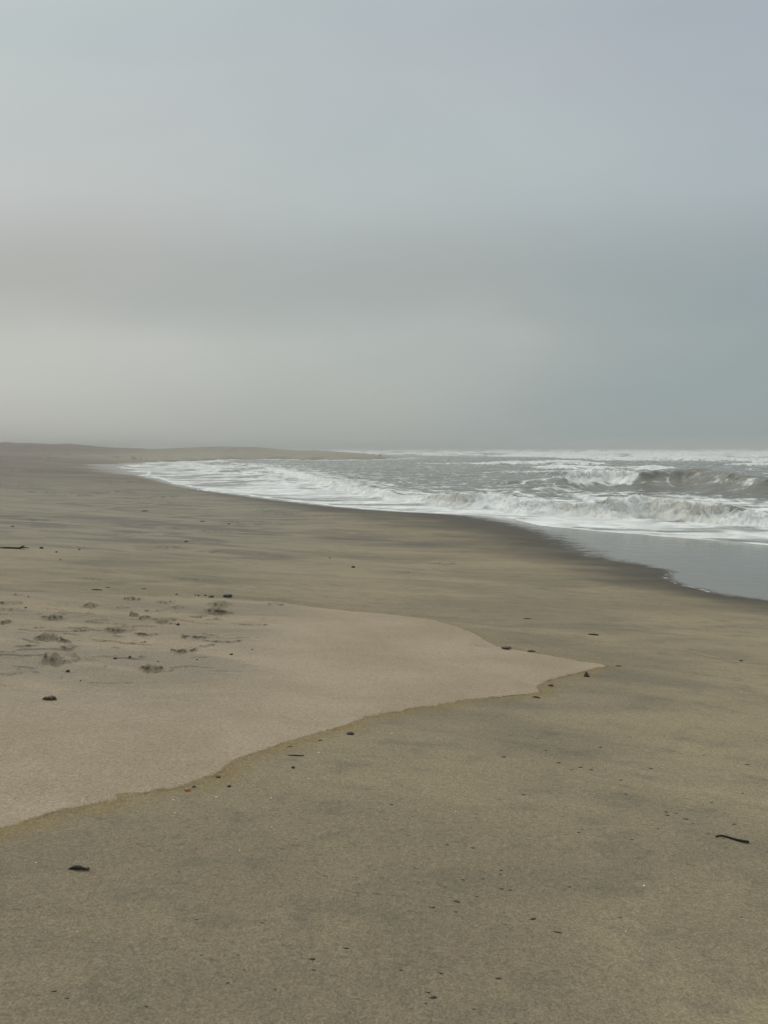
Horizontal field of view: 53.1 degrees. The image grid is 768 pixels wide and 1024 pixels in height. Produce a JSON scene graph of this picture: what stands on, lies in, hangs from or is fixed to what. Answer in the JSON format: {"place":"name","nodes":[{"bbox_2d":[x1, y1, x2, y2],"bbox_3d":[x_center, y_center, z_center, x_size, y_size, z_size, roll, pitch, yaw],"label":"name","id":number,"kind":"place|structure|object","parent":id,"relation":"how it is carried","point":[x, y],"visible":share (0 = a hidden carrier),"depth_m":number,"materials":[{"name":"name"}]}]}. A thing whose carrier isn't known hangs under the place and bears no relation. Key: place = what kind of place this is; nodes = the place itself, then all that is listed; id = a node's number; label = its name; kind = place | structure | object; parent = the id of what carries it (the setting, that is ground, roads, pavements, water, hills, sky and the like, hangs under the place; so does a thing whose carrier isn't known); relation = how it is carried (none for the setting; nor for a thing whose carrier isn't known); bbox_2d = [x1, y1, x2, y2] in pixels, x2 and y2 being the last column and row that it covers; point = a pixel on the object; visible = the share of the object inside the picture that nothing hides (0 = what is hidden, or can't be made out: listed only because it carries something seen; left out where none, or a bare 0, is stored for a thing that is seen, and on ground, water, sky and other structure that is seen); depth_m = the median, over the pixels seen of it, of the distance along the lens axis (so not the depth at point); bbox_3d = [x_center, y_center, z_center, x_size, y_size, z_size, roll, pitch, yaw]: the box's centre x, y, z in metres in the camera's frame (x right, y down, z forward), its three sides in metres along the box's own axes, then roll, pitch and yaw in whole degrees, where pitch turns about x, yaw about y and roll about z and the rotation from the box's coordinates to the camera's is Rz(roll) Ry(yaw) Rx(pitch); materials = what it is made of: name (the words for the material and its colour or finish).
{"place":"outdoors","nodes":[
{"label":"outdoors","id":0,"kind":"place"},
{"bbox_2d":[43,695,56,699],"bbox_3d":[-2.312,1.291,5.318,0.101,0.040,0.050,0,5,0],"label":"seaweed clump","id":1,"kind":"object","parent":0,"point":[51,697],"visible":1,"depth_m":5.31,"materials":[{"name":"brown plant"}]},
{"bbox_2d":[68,865,89,869],"bbox_3d":[-1.225,1.426,3.086,0.089,0.018,0.021,1,5,6],"label":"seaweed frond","id":2,"kind":"object","parent":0,"point":[79,867],"visible":1,"depth_m":3.08,"materials":[{"name":"black plant"}]},
{"bbox_2d":[0,442,767,1023],"bbox_3d":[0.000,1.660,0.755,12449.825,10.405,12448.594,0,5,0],"label":"ground","id":3,"kind":"structure","parent":0,"point":[406,668],"depth_m":4.47,"materials":[{"name":"beige sand"}]},
{"bbox_2d":[0,545,27,548],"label":"driftwood","id":4,"kind":"object","parent":3,"relation":"on","point":[15,547],"visible":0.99,"depth_m":14.65,"materials":[{"name":"brown wood"}]},
{"bbox_2d":[223,594,231,597],"bbox_3d":[-2.047,1.102,10.077,0.115,0.054,0.095,2,5,23],"label":"pebble","id":5,"kind":"object","parent":3,"relation":"on","point":[227,595],"visible":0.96,"depth_m":10.04,"materials":[{"name":"stone"}]},
{"bbox_2d":[715,835,748,842],"bbox_3d":[1.661,1.560,3.677,0.146,0.013,0.044,1,5,14],"label":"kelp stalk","id":6,"kind":"object","parent":3,"relation":"on","point":[736,839],"visible":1,"depth_m":3.67,"materials":[{"name":"plant"}]},
{"bbox_2d":[0,0,767,447],"label":"sky","id":7,"kind":"structure","parent":0,"point":[224,223],"materials":[{"name":"grey"}]},
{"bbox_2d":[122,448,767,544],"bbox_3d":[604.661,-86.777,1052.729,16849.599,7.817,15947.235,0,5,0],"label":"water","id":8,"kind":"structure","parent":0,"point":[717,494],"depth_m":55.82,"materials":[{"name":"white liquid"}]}
]}

